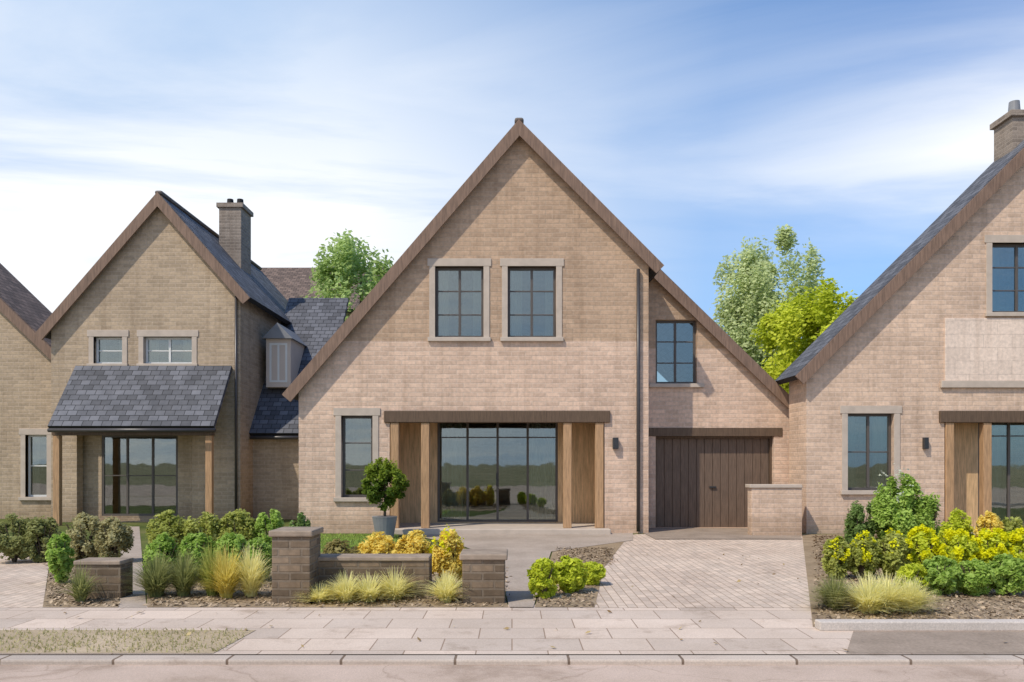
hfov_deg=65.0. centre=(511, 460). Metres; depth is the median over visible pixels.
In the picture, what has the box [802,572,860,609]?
ornamental grass
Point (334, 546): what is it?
shrub
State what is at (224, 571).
ornamental grass
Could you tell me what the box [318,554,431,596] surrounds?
garden wall
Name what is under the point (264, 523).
shrub
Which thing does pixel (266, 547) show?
shrub
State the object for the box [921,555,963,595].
shrub
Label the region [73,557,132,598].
garden wall
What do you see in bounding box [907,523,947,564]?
shrub
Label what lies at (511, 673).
road
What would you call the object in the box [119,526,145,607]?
side path
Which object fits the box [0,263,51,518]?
house
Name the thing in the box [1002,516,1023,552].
shrub
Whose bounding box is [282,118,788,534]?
house
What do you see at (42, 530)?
shrub
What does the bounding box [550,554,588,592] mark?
shrub
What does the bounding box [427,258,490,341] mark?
window
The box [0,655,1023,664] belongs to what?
kerb
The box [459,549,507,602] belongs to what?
stone pier
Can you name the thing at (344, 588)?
ornamental grass
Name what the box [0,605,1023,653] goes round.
pavement
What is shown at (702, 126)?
sky
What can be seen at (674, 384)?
window
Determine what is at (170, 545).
shrub
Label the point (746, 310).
tree
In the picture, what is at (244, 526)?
shrub
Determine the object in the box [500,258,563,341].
window
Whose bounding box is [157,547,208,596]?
ornamental grass
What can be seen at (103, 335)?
window
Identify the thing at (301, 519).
shrub
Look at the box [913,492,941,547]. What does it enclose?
shrub
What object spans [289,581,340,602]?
ornamental grass
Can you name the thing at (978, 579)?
shrub
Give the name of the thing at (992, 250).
window
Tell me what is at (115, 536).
shrub
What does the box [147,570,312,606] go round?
planting bed
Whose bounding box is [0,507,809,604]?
lawn
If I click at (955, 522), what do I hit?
shrub
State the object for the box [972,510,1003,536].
shrub
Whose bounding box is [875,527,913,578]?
shrub
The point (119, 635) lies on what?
verge grass
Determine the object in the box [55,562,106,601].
ornamental grass
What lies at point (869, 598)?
ornamental grass
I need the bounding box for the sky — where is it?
[0,0,1023,381]
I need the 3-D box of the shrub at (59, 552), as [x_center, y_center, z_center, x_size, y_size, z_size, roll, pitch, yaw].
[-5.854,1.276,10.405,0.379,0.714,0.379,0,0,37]
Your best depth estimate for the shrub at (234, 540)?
10.49 m
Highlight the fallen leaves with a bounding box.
[20,547,869,650]
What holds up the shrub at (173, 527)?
on the planting bed at (233, 599)
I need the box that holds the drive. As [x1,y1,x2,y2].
[0,553,48,607]
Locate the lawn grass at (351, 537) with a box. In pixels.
[320,532,398,553]
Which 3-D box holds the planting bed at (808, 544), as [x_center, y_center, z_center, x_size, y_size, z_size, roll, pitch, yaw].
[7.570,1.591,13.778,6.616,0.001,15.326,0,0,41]
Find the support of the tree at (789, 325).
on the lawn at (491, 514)
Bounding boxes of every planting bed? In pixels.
[43,560,118,606]
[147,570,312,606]
[312,573,507,606]
[535,541,623,606]
[802,534,1023,626]
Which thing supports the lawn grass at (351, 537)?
on the lawn at (491, 514)
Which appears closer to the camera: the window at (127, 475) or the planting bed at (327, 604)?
the planting bed at (327, 604)
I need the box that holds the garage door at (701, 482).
[657,439,768,526]
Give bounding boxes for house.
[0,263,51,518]
[35,191,348,525]
[260,268,382,317]
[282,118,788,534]
[775,100,1023,534]
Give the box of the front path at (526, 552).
[408,533,632,606]
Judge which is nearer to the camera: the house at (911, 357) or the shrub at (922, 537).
the shrub at (922, 537)
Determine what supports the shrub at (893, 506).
on the planting bed at (808, 544)
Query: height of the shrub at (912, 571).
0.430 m
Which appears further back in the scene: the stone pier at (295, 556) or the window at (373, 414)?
the window at (373, 414)
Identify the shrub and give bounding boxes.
[0,512,40,561]
[23,515,61,562]
[45,531,74,583]
[66,511,102,559]
[93,516,133,556]
[142,532,179,576]
[145,509,186,554]
[178,532,214,578]
[180,511,221,547]
[212,532,246,572]
[216,508,256,540]
[243,537,271,581]
[253,508,284,545]
[288,512,310,526]
[321,538,360,553]
[356,530,396,553]
[394,529,433,573]
[427,524,464,580]
[526,557,560,598]
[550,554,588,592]
[583,561,605,585]
[821,535,852,578]
[844,499,877,547]
[848,530,882,578]
[869,463,926,540]
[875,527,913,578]
[895,563,928,589]
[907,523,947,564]
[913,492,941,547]
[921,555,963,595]
[938,508,974,540]
[940,527,980,570]
[956,558,996,595]
[971,528,1015,562]
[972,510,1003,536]
[988,553,1023,595]
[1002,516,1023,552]
[1004,526,1023,559]
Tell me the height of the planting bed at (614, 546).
0.001 m
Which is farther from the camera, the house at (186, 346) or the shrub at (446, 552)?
the house at (186, 346)
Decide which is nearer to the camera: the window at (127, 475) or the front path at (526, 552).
the front path at (526, 552)
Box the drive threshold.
[645,528,801,538]
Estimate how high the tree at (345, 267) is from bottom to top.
10.421 m
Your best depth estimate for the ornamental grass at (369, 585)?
9.00 m
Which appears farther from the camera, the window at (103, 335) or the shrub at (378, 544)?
the window at (103, 335)
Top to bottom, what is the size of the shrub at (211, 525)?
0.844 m
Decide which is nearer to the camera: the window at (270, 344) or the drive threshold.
the drive threshold
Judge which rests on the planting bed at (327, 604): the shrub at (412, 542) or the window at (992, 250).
the shrub at (412, 542)
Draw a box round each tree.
[303,228,393,321]
[361,457,409,537]
[712,224,827,370]
[749,278,857,393]
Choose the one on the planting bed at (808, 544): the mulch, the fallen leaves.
the mulch
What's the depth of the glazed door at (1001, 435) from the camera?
18.22 m
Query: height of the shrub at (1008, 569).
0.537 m
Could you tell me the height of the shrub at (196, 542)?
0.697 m
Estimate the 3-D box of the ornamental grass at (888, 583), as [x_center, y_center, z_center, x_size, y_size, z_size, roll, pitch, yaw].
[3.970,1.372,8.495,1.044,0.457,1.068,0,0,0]
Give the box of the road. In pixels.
[0,665,1023,681]
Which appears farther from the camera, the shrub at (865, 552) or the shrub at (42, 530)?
the shrub at (42, 530)
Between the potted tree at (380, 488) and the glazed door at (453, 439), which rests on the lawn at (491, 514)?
the potted tree at (380, 488)
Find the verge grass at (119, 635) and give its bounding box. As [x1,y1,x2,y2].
[0,626,249,652]
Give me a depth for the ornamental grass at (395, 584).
9.13 m
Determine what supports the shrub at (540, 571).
on the planting bed at (614, 546)
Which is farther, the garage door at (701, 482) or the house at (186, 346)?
the house at (186, 346)
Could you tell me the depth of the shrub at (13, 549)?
12.48 m
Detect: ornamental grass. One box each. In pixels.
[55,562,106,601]
[120,548,191,596]
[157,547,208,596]
[187,541,229,595]
[195,543,252,598]
[225,544,271,597]
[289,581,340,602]
[317,569,370,602]
[332,572,399,602]
[360,565,429,599]
[419,570,467,602]
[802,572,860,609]
[817,571,918,613]
[845,570,940,611]
[890,574,948,612]
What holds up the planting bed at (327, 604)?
on the lawn at (491, 514)
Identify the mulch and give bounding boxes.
[43,535,1023,623]
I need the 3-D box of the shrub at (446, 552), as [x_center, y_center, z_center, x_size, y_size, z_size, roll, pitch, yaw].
[-0.802,1.217,10.104,0.504,0.832,0.473,0,0,-45]
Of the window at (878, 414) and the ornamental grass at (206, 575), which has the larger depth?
the window at (878, 414)
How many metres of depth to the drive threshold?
17.17 m
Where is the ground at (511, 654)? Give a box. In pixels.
[0,654,1023,654]
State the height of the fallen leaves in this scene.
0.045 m
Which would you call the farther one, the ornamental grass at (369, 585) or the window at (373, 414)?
the window at (373, 414)
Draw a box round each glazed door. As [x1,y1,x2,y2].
[437,423,557,521]
[978,423,1023,520]
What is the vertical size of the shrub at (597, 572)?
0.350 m
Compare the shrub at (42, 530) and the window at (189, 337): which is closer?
the shrub at (42, 530)
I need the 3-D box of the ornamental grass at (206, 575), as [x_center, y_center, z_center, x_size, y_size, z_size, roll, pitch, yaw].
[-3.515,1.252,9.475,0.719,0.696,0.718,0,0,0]
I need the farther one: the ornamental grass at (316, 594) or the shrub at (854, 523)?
the shrub at (854, 523)
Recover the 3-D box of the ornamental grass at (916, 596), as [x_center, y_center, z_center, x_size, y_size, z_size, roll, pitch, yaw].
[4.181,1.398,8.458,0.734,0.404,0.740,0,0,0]
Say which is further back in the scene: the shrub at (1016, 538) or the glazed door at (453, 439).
the glazed door at (453, 439)
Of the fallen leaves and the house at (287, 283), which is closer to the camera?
the fallen leaves
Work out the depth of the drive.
10.41 m
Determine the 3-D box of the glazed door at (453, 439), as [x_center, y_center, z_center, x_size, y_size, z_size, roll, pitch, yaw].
[-0.343,0.245,19.212,2.866,2.430,0.185,0,0,0]
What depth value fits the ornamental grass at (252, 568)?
9.32 m
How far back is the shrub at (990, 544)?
10.66 m
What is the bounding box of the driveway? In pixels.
[594,533,810,607]
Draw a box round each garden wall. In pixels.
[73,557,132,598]
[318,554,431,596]
[745,484,801,535]
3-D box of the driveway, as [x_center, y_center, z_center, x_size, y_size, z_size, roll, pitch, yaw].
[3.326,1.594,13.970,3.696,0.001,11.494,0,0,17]
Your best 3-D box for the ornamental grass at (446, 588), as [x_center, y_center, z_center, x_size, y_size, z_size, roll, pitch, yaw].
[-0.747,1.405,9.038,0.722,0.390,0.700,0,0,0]
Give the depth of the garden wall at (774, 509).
17.00 m
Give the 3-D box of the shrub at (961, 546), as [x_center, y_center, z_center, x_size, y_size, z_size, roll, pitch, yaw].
[5.971,1.266,10.797,0.567,0.737,0.581,0,0,40]
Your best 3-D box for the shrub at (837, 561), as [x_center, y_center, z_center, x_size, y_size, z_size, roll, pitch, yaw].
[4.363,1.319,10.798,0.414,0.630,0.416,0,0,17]
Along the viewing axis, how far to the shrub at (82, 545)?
12.47 m
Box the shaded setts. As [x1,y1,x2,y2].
[846,631,1023,652]
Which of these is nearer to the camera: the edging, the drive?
the edging
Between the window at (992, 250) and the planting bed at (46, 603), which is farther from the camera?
the window at (992, 250)
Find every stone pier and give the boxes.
[269,527,323,602]
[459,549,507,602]
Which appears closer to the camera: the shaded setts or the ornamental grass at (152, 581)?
the shaded setts
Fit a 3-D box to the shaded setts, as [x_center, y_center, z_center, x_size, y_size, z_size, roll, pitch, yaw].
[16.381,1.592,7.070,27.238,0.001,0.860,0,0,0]
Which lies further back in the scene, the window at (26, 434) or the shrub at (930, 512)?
the window at (26, 434)
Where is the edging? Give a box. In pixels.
[815,619,1023,630]
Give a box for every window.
[18,429,50,499]
[86,330,128,365]
[102,436,177,515]
[136,330,198,365]
[269,343,286,381]
[333,408,379,501]
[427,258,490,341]
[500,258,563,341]
[649,321,703,387]
[840,406,901,494]
[984,235,1023,316]

